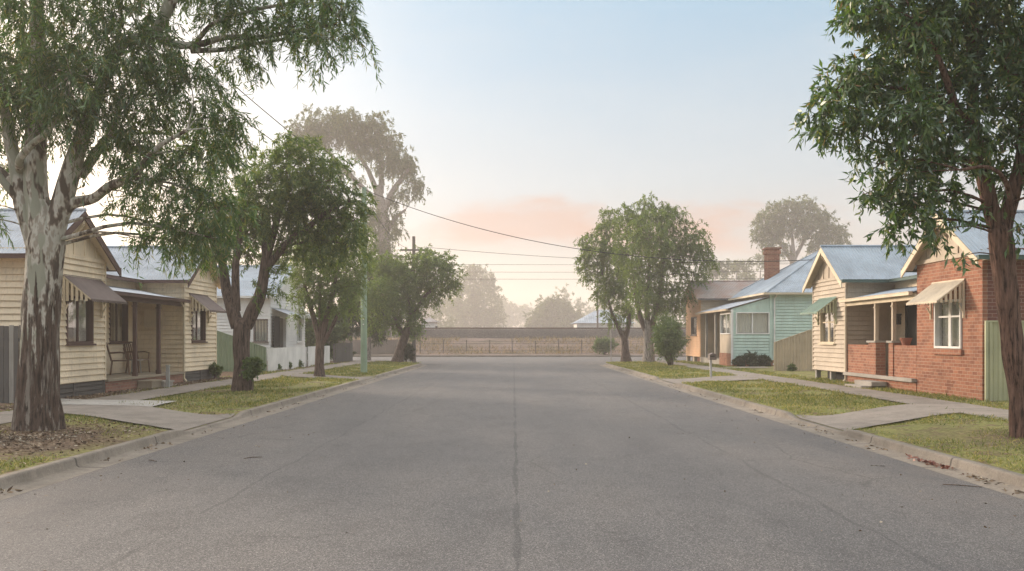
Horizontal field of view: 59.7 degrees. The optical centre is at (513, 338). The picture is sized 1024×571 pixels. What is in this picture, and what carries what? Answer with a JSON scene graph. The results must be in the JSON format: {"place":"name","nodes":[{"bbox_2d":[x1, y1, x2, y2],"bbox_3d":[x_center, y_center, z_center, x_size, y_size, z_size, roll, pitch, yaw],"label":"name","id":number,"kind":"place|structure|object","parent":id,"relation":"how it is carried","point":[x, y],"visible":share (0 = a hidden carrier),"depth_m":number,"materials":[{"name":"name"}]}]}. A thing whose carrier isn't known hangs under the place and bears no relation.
{"place":"outdoors","nodes":[
{"label":"outdoors","id":0,"kind":"place"},
{"bbox_2d":[61,399,172,405],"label":"path","id":1,"kind":"structure","parent":0,"point":[93,402],"depth_m":20.52,"materials":[{"name":"concrete"}]},
{"bbox_2d":[65,405,235,429],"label":"driveway","id":2,"kind":"structure","parent":0,"point":[167,418],"depth_m":17.95,"materials":[{"name":"concrete"}]},
{"bbox_2d":[0,360,375,423],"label":"footpath","id":3,"kind":"structure","parent":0,"point":[5,416],"depth_m":25.09,"materials":[{"name":"concrete"}]},
{"bbox_2d":[0,360,420,474],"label":"verge","id":4,"kind":"structure","parent":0,"point":[68,443],"depth_m":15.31,"materials":[{"name":"green plant"}]},
{"bbox_2d":[0,325,20,402],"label":"paling fence","id":5,"kind":"object","parent":4,"relation":"on","point":[10,335],"visible":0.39,"depth_m":20.09,"materials":[{"name":"grey wood"}]},
{"bbox_2d":[0,417,167,466],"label":"leaf litter","id":6,"kind":"object","parent":4,"relation":"on","point":[4,437],"visible":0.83,"depth_m":13.72,"materials":[{"name":"brown plant"}]},
{"bbox_2d":[0,208,225,397],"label":"house","id":7,"kind":"structure","parent":4,"relation":"on","point":[163,321],"depth_m":26.59,"materials":[{"name":"beige wood"}]},
{"bbox_2d":[65,296,96,345],"bbox_3d":[-11.000,-0.435,22.615,0.200,1.240,1.460,0,0,0],"label":"window","id":8,"kind":"structure","parent":7,"relation":"in","point":[80,313],"depth_m":22.73,"materials":[{"name":"grey glass"}]},
{"bbox_2d":[106,342,129,374],"bbox_3d":[-12.110,0.608,27.322,0.699,1.006,0.576,0,0,-25],"label":"veranda chair","id":9,"kind":"object","parent":7,"relation":"on","point":[111,360],"visible":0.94,"depth_m":27.07,"materials":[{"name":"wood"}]},
{"bbox_2d":[108,302,129,343],"bbox_3d":[-12.600,-0.495,28.450,0.200,1.360,1.390,0,0,0],"label":"window","id":10,"kind":"structure","parent":7,"relation":"in","point":[118,313],"depth_m":28.59,"materials":[{"name":"grey glass"}]},
{"bbox_2d":[127,359,142,373],"bbox_3d":[-11.950,0.890,28.150,0.520,0.440,0.520,0,0,0],"label":"side table","id":11,"kind":"object","parent":7,"relation":"on","point":[139,360],"visible":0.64,"depth_m":28.27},
{"bbox_2d":[123,341,150,372],"bbox_3d":[-12.210,0.607,28.924,0.698,1.008,0.576,0,0,21],"label":"veranda chair","id":12,"kind":"object","parent":7,"relation":"on","point":[127,351],"visible":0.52,"depth_m":28.93,"materials":[{"name":"wood"}]},
{"bbox_2d":[191,308,207,342],"bbox_3d":[-11.000,-0.435,31.125,0.200,1.200,1.440,0,0,0],"label":"window","id":13,"kind":"structure","parent":7,"relation":"in","point":[198,321],"depth_m":31.32,"materials":[{"name":"grey glass"}]},
{"bbox_2d":[0,377,232,408],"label":"leaf litter","id":14,"kind":"object","parent":4,"relation":"on","point":[123,391],"visible":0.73,"depth_m":24.42,"materials":[{"name":"brown plant"}]},
{"bbox_2d":[165,365,170,387],"bbox_3d":[-10.350,1.150,26.750,0.110,0.700,0.110,0,0,0],"label":"short post","id":15,"kind":"object","parent":4,"relation":"on","point":[167,375],"visible":0.82,"depth_m":26.70,"materials":[{"name":"metal"}]},
{"bbox_2d":[0,0,383,430],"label":"gum tree","id":16,"kind":"object","parent":4,"relation":"on","point":[42,84],"visible":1,"depth_m":14.64,"materials":[{"name":"green plant"}]},
{"bbox_2d":[207,361,222,378],"bbox_3d":[-10.755,1.270,32.255,0.596,0.920,0.588,0,0,30],"label":"shrub","id":17,"kind":"object","parent":4,"relation":"on","point":[215,369],"visible":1,"depth_m":32.18,"materials":[{"name":"green plant"}]},
{"bbox_2d":[217,330,265,371],"bbox_3d":[-13.160,0.623,39.083,4.680,1.955,0.065,0,0,0],"label":"metal fence","id":18,"kind":"object","parent":4,"relation":"on","point":[225,359],"visible":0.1,"depth_m":39.10,"materials":[{"name":"green metal"}]},
{"bbox_2d":[239,356,266,390],"bbox_3d":[-7.389,1.136,25.286,0.751,1.289,0.883,0,0,0],"label":"shrub","id":19,"kind":"object","parent":4,"relation":"on","point":[253,365],"visible":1,"depth_m":25.19,"materials":[{"name":"green plant"}]},
{"bbox_2d":[217,265,317,348],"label":"house","id":20,"kind":"structure","parent":4,"relation":"on","point":[271,328],"depth_m":45.03,"materials":[{"name":"white wood"}]},
{"bbox_2d":[252,316,279,346],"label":"window","id":21,"kind":"structure","parent":20,"relation":"in","point":[260,328],"depth_m":44.16,"materials":[{"name":"grey glass"}]},
{"bbox_2d":[296,318,302,342],"bbox_3d":[-12.000,-0.425,49.950,0.200,1.360,1.290,0,0,0],"label":"window","id":22,"kind":"structure","parent":20,"relation":"in","point":[299,339],"depth_m":50.27,"materials":[{"name":"grey glass"}]},
{"bbox_2d":[171,127,378,391],"bbox_3d":[-6.836,-2.056,25.317,6.103,7.740,3.715,0,0,0],"label":"street tree","id":23,"kind":"object","parent":4,"relation":"on","point":[296,223],"visible":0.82,"depth_m":25.38,"materials":[{"name":"green plant"}]},
{"bbox_2d":[266,347,305,370],"bbox_3d":[-10.864,1.023,42.750,0.172,1.193,7.100,0,0,0],"label":"picket fence","id":24,"kind":"object","parent":4,"relation":"on","point":[283,357],"visible":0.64,"depth_m":42.05,"materials":[{"name":"white paint"}]},
{"bbox_2d":[305,311,315,361],"bbox_3d":[-12.819,0.079,55.445,2.025,3.802,1.761,0,0,0],"label":"tree","id":25,"kind":"object","parent":4,"relation":"on","point":[310,338],"visible":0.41,"depth_m":55.16,"materials":[{"name":"green plant"}]},
{"bbox_2d":[306,346,329,365],"bbox_3d":[-10.864,1.023,49.650,0.172,1.194,5.500,0,0,0],"label":"picket fence","id":26,"kind":"object","parent":4,"relation":"on","point":[311,355],"visible":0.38,"depth_m":48.14,"materials":[{"name":"white paint"}]},
{"bbox_2d":[275,222,379,376],"bbox_3d":[-7.519,-1.480,35.750,4.276,6.639,4.299,0,0,0],"label":"street tree","id":27,"kind":"object","parent":4,"relation":"on","point":[340,284],"visible":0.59,"depth_m":35.86,"materials":[{"name":"green plant"}]},
{"bbox_2d":[314,303,352,360],"bbox_3d":[-11.969,-0.207,56.994,3.819,4.374,2.567,0,0,0],"label":"tree","id":28,"kind":"object","parent":4,"relation":"on","point":[339,331],"visible":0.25,"depth_m":56.59,"materials":[{"name":"green plant"}]},
{"bbox_2d":[333,343,352,361],"bbox_3d":[-10.864,0.952,57.050,0.172,1.337,5.700,0,0,0],"label":"paling fence","id":29,"kind":"object","parent":4,"relation":"on","point":[342,355],"visible":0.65,"depth_m":56.66,"materials":[{"name":"grey wood"}]},
{"bbox_2d":[361,187,366,372],"bbox_3d":[-6.784,-2.575,40.490,0.310,8.550,0.321,0,0,0],"label":"power pole","id":30,"kind":"object","parent":4,"relation":"on","point":[364,338],"visible":0.54,"depth_m":40.38,"materials":[{"name":"paint"}]},
{"bbox_2d":[89,1,336,183],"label":"power line","id":31,"kind":"object","parent":30,"relation":"attached to","point":[211,95],"visible":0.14,"depth_m":23.45,"materials":[{"name":"metal"}]},
{"bbox_2d":[145,6,362,187],"bbox_3d":[-6.782,-6.500,14.250,0.024,0.825,52.501,0,0,0],"label":"power line","id":32,"kind":"object","parent":30,"relation":"attached to","point":[241,91],"visible":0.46,"depth_m":22.83,"materials":[{"name":"metal"}]},
{"bbox_2d":[366,190,812,261],"bbox_3d":[2.030,-4.797,36.450,19.410,3.931,0.026,0,0,25],"label":"power line","id":33,"kind":"object","parent":30,"relation":"attached to","point":[596,251],"visible":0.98,"depth_m":35.79,"materials":[{"name":"metal"}]},
{"bbox_2d":[404,342,415,361],"bbox_3d":[-7.280,1.023,60.520,1.522,1.653,1.582,0,0,0],"label":"shrub","id":34,"kind":"object","parent":4,"relation":"on","point":[408,352],"visible":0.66,"depth_m":60.25,"materials":[{"name":"green plant"}]},
{"bbox_2d":[353,244,469,362],"bbox_3d":[-6.512,-2.220,56.733,7.483,8.075,5.738,0,0,-18],"label":"street tree","id":35,"kind":"object","parent":4,"relation":"on","point":[426,275],"visible":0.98,"depth_m":56.26,"materials":[{"name":"green plant"}]},
{"bbox_2d":[401,236,425,361],"bbox_3d":[-6.850,-2.650,61.298,1.800,8.700,0.316,0,0,0],"label":"power pole","id":36,"kind":"object","parent":4,"relation":"on","point":[413,250],"visible":0.33,"depth_m":61.19,"materials":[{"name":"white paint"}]},
{"bbox_2d":[429,247,694,262],"bbox_3d":[9.975,-5.844,63.601,32.409,0.839,0.025,0,0,-9],"label":"power line","id":37,"kind":"object","parent":36,"relation":"attached to","point":[513,254],"visible":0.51,"depth_m":62.00,"materials":[{"name":"metal"}]},
{"bbox_2d":[289,374,373,379],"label":"driveway","id":38,"kind":"structure","parent":0,"point":[327,376],"depth_m":36.23,"materials":[{"name":"concrete"}]},
{"bbox_2d":[227,262,727,264],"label":"power line","id":39,"kind":"object","parent":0,"point":[517,264],"visible":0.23,"depth_m":98.48,"materials":[{"name":"metal"}]},
{"bbox_2d":[0,357,1023,570],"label":"road","id":40,"kind":"structure","parent":0,"point":[525,434],"depth_m":9.64,"materials":[{"name":"grey asphalt"}]},
{"bbox_2d":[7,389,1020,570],"bbox_3d":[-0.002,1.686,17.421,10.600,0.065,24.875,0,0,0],"label":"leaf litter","id":41,"kind":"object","parent":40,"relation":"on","point":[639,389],"visible":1,"depth_m":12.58,"materials":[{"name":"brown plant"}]},
{"bbox_2d":[610,328,611,360],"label":"sign post","id":42,"kind":"object","parent":40,"relation":"on","point":[611,344],"visible":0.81,"depth_m":65.98,"materials":[{"name":"grey metal"}]},
{"bbox_2d":[943,484,978,486],"bbox_3d":[5.124,1.680,10.198,0.403,0.016,0.014,0,0,27],"label":"stick","id":43,"kind":"object","parent":40,"relation":"on","point":[960,485],"visible":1,"depth_m":10.21,"materials":[{"name":"brown wood"}]},
{"bbox_2d":[0,0,1023,326],"label":"sky","id":44,"kind":"structure","parent":0,"point":[525,119],"materials":[{"name":"blue"}]},
{"bbox_2d":[346,338,685,354],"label":"embankment","id":45,"kind":"structure","parent":0,"point":[486,340],"depth_m":90.37,"materials":[{"name":"brown plant"}]},
{"bbox_2d":[338,340,398,353],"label":"paling fence","id":46,"kind":"object","parent":45,"relation":"on","point":[389,348],"visible":0.29,"depth_m":85.48,"materials":[{"name":"grey wood"}]},
{"bbox_2d":[396,339,654,353],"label":"wire fence","id":47,"kind":"object","parent":45,"relation":"on","point":[489,343],"visible":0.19,"depth_m":86.93,"materials":[{"name":"grey metal"}]},
{"bbox_2d":[591,336,618,354],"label":"shrub","id":48,"kind":"object","parent":45,"relation":"on","point":[600,345],"visible":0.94,"depth_m":84.03,"materials":[{"name":"green plant"}]},
{"bbox_2d":[346,335,685,354],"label":"dry grass","id":49,"kind":"structure","parent":0,"point":[518,341],"depth_m":89.83,"materials":[{"name":"plant"}]},
{"bbox_2d":[660,376,757,382],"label":"driveway","id":50,"kind":"structure","parent":0,"point":[719,378],"depth_m":33.93,"materials":[{"name":"concrete"}]},
{"bbox_2d":[723,278,762,278],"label":"power line","id":51,"kind":"object","parent":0,"point":[742,278],"visible":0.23,"depth_m":98.48,"materials":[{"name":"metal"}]},
{"bbox_2d":[719,367,770,368],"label":"path","id":52,"kind":"structure","parent":0,"point":[747,367],"depth_m":43.37,"materials":[{"name":"concrete"}]},
{"bbox_2d":[606,360,1023,473],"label":"verge","id":53,"kind":"structure","parent":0,"point":[936,432],"depth_m":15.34,"materials":[{"name":"green plant"}]},
{"bbox_2d":[572,206,643,361],"bbox_3d":[6.643,-3.709,61.935,5.293,11.122,4.378,0,0,0],"label":"street tree","id":54,"kind":"object","parent":53,"relation":"on","point":[607,289],"visible":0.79,"depth_m":61.73,"materials":[{"name":"green plant"}]},
{"bbox_2d":[609,192,720,361],"bbox_3d":[8.986,-3.764,56.325,7.357,11.352,6.022,0,0,26],"label":"street tree","id":55,"kind":"object","parent":53,"relation":"on","point":[641,243],"visible":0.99,"depth_m":56.29,"materials":[{"name":"green plant"}]},
{"bbox_2d":[647,310,690,364],"bbox_3d":[8.581,0.096,49.074,2.328,3.409,3.335,0,0,0],"label":"shrub","id":56,"kind":"object","parent":53,"relation":"on","point":[668,340],"visible":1,"depth_m":48.59,"materials":[{"name":"green plant"}]},
{"bbox_2d":[707,353,716,377],"bbox_3d":[7.750,1.080,34.825,0.300,1.041,0.410,0,0,0],"label":"letterbox","id":57,"kind":"object","parent":53,"relation":"on","point":[712,356],"visible":0.91,"depth_m":34.72,"materials":[{"name":"metal"}]},
{"bbox_2d":[730,355,746,365],"bbox_3d":[11.680,1.305,46.369,0.834,0.990,0.850,0,0,14],"label":"shrub","id":58,"kind":"object","parent":53,"relation":"on","point":[739,360],"visible":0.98,"depth_m":46.16,"materials":[{"name":"green plant"}]},
{"bbox_2d":[681,247,818,365],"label":"house","id":59,"kind":"structure","parent":53,"relation":"on","point":[728,322],"depth_m":48.47,"materials":[{"name":"teal wood"}]},
{"bbox_2d":[690,317,696,335],"bbox_3d":[11.500,-0.750,56.800,0.200,1.210,1.790,0,0,0],"label":"window","id":60,"kind":"structure","parent":59,"relation":"in","point":[693,319],"depth_m":56.97,"materials":[{"name":"grey glass"}]},
{"bbox_2d":[720,313,754,333],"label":"window","id":61,"kind":"structure","parent":59,"relation":"in","point":[725,318],"depth_m":48.37,"materials":[{"name":"white glass"}]},
{"bbox_2d":[736,312,769,333],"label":"window","id":62,"kind":"structure","parent":59,"relation":"in","point":[759,322],"depth_m":47.15,"materials":[{"name":"glass"}]},
{"bbox_2d":[743,350,759,366],"bbox_3d":[12.332,1.191,46.268,0.959,1.218,1.076,0,0,0],"label":"shrub","id":63,"kind":"object","parent":53,"relation":"on","point":[751,359],"visible":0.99,"depth_m":46.06,"materials":[{"name":"green plant"}]},
{"bbox_2d":[757,354,772,365],"bbox_3d":[13.025,1.281,46.350,0.962,1.037,0.858,0,0,38],"label":"shrub","id":64,"kind":"object","parent":53,"relation":"on","point":[764,360],"visible":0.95,"depth_m":46.18,"materials":[{"name":"green plant"}]},
{"bbox_2d":[787,362,796,370],"bbox_3d":[12.378,1.396,39.705,0.513,0.708,0.486,0,0,37],"label":"shrub","id":65,"kind":"object","parent":53,"relation":"on","point":[791,367],"visible":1,"depth_m":39.62,"materials":[{"name":"green plant"}]},
{"bbox_2d":[774,329,823,370],"bbox_3d":[14.360,0.557,40.182,5.280,2.085,0.065,0,0,0],"label":"metal fence","id":66,"kind":"object","parent":53,"relation":"on","point":[796,349],"visible":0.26,"depth_m":40.20,"materials":[{"name":"beige metal"}]},
{"bbox_2d":[788,0,1023,437],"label":"street tree","id":67,"kind":"object","parent":53,"relation":"on","point":[936,30],"visible":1,"depth_m":13.56,"materials":[{"name":"green plant"}]},
{"bbox_2d":[800,210,1023,400],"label":"house","id":68,"kind":"structure","parent":53,"relation":"on","point":[869,307],"depth_m":25.34,"materials":[{"name":"red brick"}]},
{"bbox_2d":[818,310,835,344],"bbox_3d":[11.000,-0.365,31.225,0.200,1.180,1.540,0,0,0],"label":"window","id":69,"kind":"structure","parent":68,"relation":"in","point":[827,323],"depth_m":31.41,"materials":[{"name":"glass"}]},
{"bbox_2d":[900,338,911,344],"bbox_3d":[11.120,0.090,25.300,0.340,0.210,0.331,0,0,0],"label":"flower pot","id":70,"kind":"object","parent":68,"relation":"on","point":[905,341],"visible":0.93,"depth_m":25.19,"materials":[{"name":"ceramic"}]},
{"bbox_2d":[905,304,916,345],"bbox_3d":[12.635,0.000,28.170,0.130,2.200,1.000,0,0,0],"label":"door","id":71,"kind":"structure","parent":68,"relation":"in","point":[910,310],"depth_m":28.35,"materials":[{"name":"metal"}]},
{"bbox_2d":[934,299,961,348],"bbox_3d":[11.027,-0.360,22.585,0.145,1.230,1.380,0,0,0],"label":"window","id":72,"kind":"structure","parent":68,"relation":"in","point":[947,316],"depth_m":22.64,"materials":[{"name":"white paint"}]},
{"bbox_2d":[985,320,1023,401],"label":"metal fence","id":73,"kind":"object","parent":53,"relation":"on","point":[996,389],"visible":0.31,"depth_m":20.74,"materials":[{"name":"green metal"}]},
{"bbox_2d":[655,360,1008,420],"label":"footpath","id":74,"kind":"structure","parent":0,"point":[978,410],"depth_m":22.94,"materials":[{"name":"concrete"}]},
{"bbox_2d":[797,404,957,429],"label":"driveway","id":75,"kind":"structure","parent":0,"point":[870,417],"depth_m":17.92,"materials":[{"name":"concrete"}]},
{"label":"ground","id":76,"kind":"structure","parent":0,"visible":0},
{"bbox_2d":[0,362,426,499],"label":"kerb","id":77,"kind":"structure","parent":76,"relation":"on","point":[38,476],"depth_m":13.41,"materials":[{"name":"concrete"}]},
{"bbox_2d":[254,250,280,264],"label":"tree","id":78,"kind":"object","parent":76,"relation":"on","point":[276,263],"visible":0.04,"depth_m":61.90,"materials":[{"name":"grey plant"}]},
{"bbox_2d":[281,103,431,326],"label":"gum tree","id":79,"kind":"object","parent":76,"relation":"on","point":[369,135],"visible":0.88,"depth_m":124.33,"materials":[{"name":"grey plant"}]},
{"bbox_2d":[337,278,375,354],"bbox_3d":[-11.557,-1.232,62.943,3.504,6.424,3.629,0,0,-42],"label":"tree","id":80,"kind":"object","parent":76,"relation":"on","point":[351,327],"visible":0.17,"depth_m":62.49,"materials":[{"name":"green plant"}]},
{"bbox_2d":[338,259,392,359],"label":"tree","id":81,"kind":"object","parent":76,"relation":"on","point":[375,337],"visible":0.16,"depth_m":67.85,"materials":[{"name":"green plant"}]},
{"bbox_2d":[420,317,438,326],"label":"cottage","id":82,"kind":"structure","parent":76,"relation":"on","point":[431,322],"depth_m":120.00,"materials":[{"name":"white paint"}]},
{"bbox_2d":[418,297,443,325],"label":"tree","id":83,"kind":"object","parent":76,"relation":"on","point":[428,312],"visible":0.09,"depth_m":480.04,"materials":[{"name":"grey plant"}]},
{"bbox_2d":[426,307,455,326],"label":"tree","id":84,"kind":"object","parent":76,"relation":"on","point":[440,323],"visible":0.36,"depth_m":269.07,"materials":[{"name":"grey plant"}]},
{"bbox_2d":[430,292,467,326],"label":"tree","id":85,"kind":"object","parent":76,"relation":"on","point":[443,312],"visible":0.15,"depth_m":348.93,"materials":[{"name":"grey plant"}]},
{"bbox_2d":[440,263,510,326],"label":"tree","id":86,"kind":"object","parent":76,"relation":"on","point":[478,314],"visible":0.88,"depth_m":325.97,"materials":[{"name":"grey plant"}]},
{"bbox_2d":[490,297,508,326],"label":"tree","id":87,"kind":"object","parent":76,"relation":"on","point":[505,308],"visible":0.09,"depth_m":519.79,"materials":[{"name":"grey plant"}]},
{"bbox_2d":[0,366,1023,494],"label":"leaf litter","id":88,"kind":"object","parent":76,"relation":"on","point":[969,476],"visible":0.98,"depth_m":12.34,"materials":[{"name":"brown plant"}]},
{"bbox_2d":[499,299,524,326],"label":"tree","id":89,"kind":"object","parent":76,"relation":"on","point":[513,320],"visible":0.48,"depth_m":537.48,"materials":[{"name":"grey plant"}]},
{"bbox_2d":[332,355,692,356],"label":"kerb","id":90,"kind":"structure","parent":76,"relation":"on","point":[514,356],"depth_m":81.55,"materials":[{"name":"concrete"}]},
{"bbox_2d":[348,329,685,338],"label":"railway ballast","id":91,"kind":"structure","parent":76,"relation":"on","point":[508,333],"depth_m":96.96,"materials":[{"name":"grey gravel"}]},
{"bbox_2d":[389,327,685,328],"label":"rail","id":92,"kind":"object","parent":91,"relation":"on","point":[529,328],"visible":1,"depth_m":98.89,"materials":[{"name":"metal"}]},
{"bbox_2d":[513,302,534,326],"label":"tree","id":93,"kind":"object","parent":76,"relation":"on","point":[527,309],"visible":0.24,"depth_m":576.76,"materials":[{"name":"grey plant"}]},
{"bbox_2d":[522,291,585,326],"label":"tree","id":94,"kind":"object","parent":76,"relation":"on","point":[553,311],"visible":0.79,"depth_m":286.33,"materials":[{"name":"grey plant"}]},
{"bbox_2d":[546,283,591,316],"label":"tree","id":95,"kind":"object","parent":76,"relation":"on","point":[577,304],"visible":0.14,"depth_m":390.91,"materials":[{"name":"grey plant"}]},
{"bbox_2d":[584,295,611,314],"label":"tree","id":96,"kind":"object","parent":76,"relation":"on","point":[592,309],"visible":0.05,"depth_m":499.24,"materials":[{"name":"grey plant"}]},
{"bbox_2d":[597,269,598,326],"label":"rail pole","id":97,"kind":"object","parent":76,"relation":"on","point":[597,311],"visible":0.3,"depth_m":109.90,"materials":[{"name":"grey metal"}]},
{"bbox_2d":[571,309,634,326],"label":"cottage","id":98,"kind":"structure","parent":76,"relation":"on","point":[589,320],"depth_m":118.22,"materials":[{"name":"white paint"}]},
{"bbox_2d":[596,295,643,326],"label":"tree","id":99,"kind":"object","parent":76,"relation":"on","point":[634,325],"visible":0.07,"depth_m":468.27,"materials":[{"name":"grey plant"}]},
{"bbox_2d":[633,295,679,326],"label":"tree","id":100,"kind":"object","parent":76,"relation":"on","point":[639,325],"visible":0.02,"depth_m":420.66,"materials":[{"name":"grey plant"}]},
{"bbox_2d":[678,305,685,326],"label":"tree","id":101,"kind":"object","parent":76,"relation":"on","point":[684,320],"visible":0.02,"depth_m":170.55,"materials":[{"name":"grey plant"}]},
{"bbox_2d":[705,258,735,279],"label":"tree","id":102,"kind":"object","parent":76,"relation":"on","point":[728,267],"visible":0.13,"depth_m":213.81,"materials":[{"name":"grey plant"}]},
{"bbox_2d":[719,257,755,279],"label":"tree","id":103,"kind":"object","parent":76,"relation":"on","point":[741,266],"visible":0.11,"depth_m":234.99,"materials":[{"name":"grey plant"}]},
{"bbox_2d":[736,251,763,279],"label":"tree","id":104,"kind":"object","parent":76,"relation":"on","point":[758,256],"visible":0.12,"depth_m":249.75,"materials":[{"name":"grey plant"}]},
{"bbox_2d":[748,194,852,263],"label":"gum tree","id":105,"kind":"object","parent":76,"relation":"on","point":[776,234],"visible":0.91,"depth_m":178.93,"materials":[{"name":"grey plant"}]},
{"bbox_2d":[600,363,1023,499],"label":"kerb","id":106,"kind":"structure","parent":76,"relation":"on","point":[897,450],"depth_m":13.71,"materials":[{"name":"concrete"}]},
{"bbox_2d":[905,453,963,474],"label":"leaf litter","id":107,"kind":"object","parent":106,"relation":"on","point":[934,463],"visible":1,"depth_m":11.84,"materials":[{"name":"red plant"}]}
]}

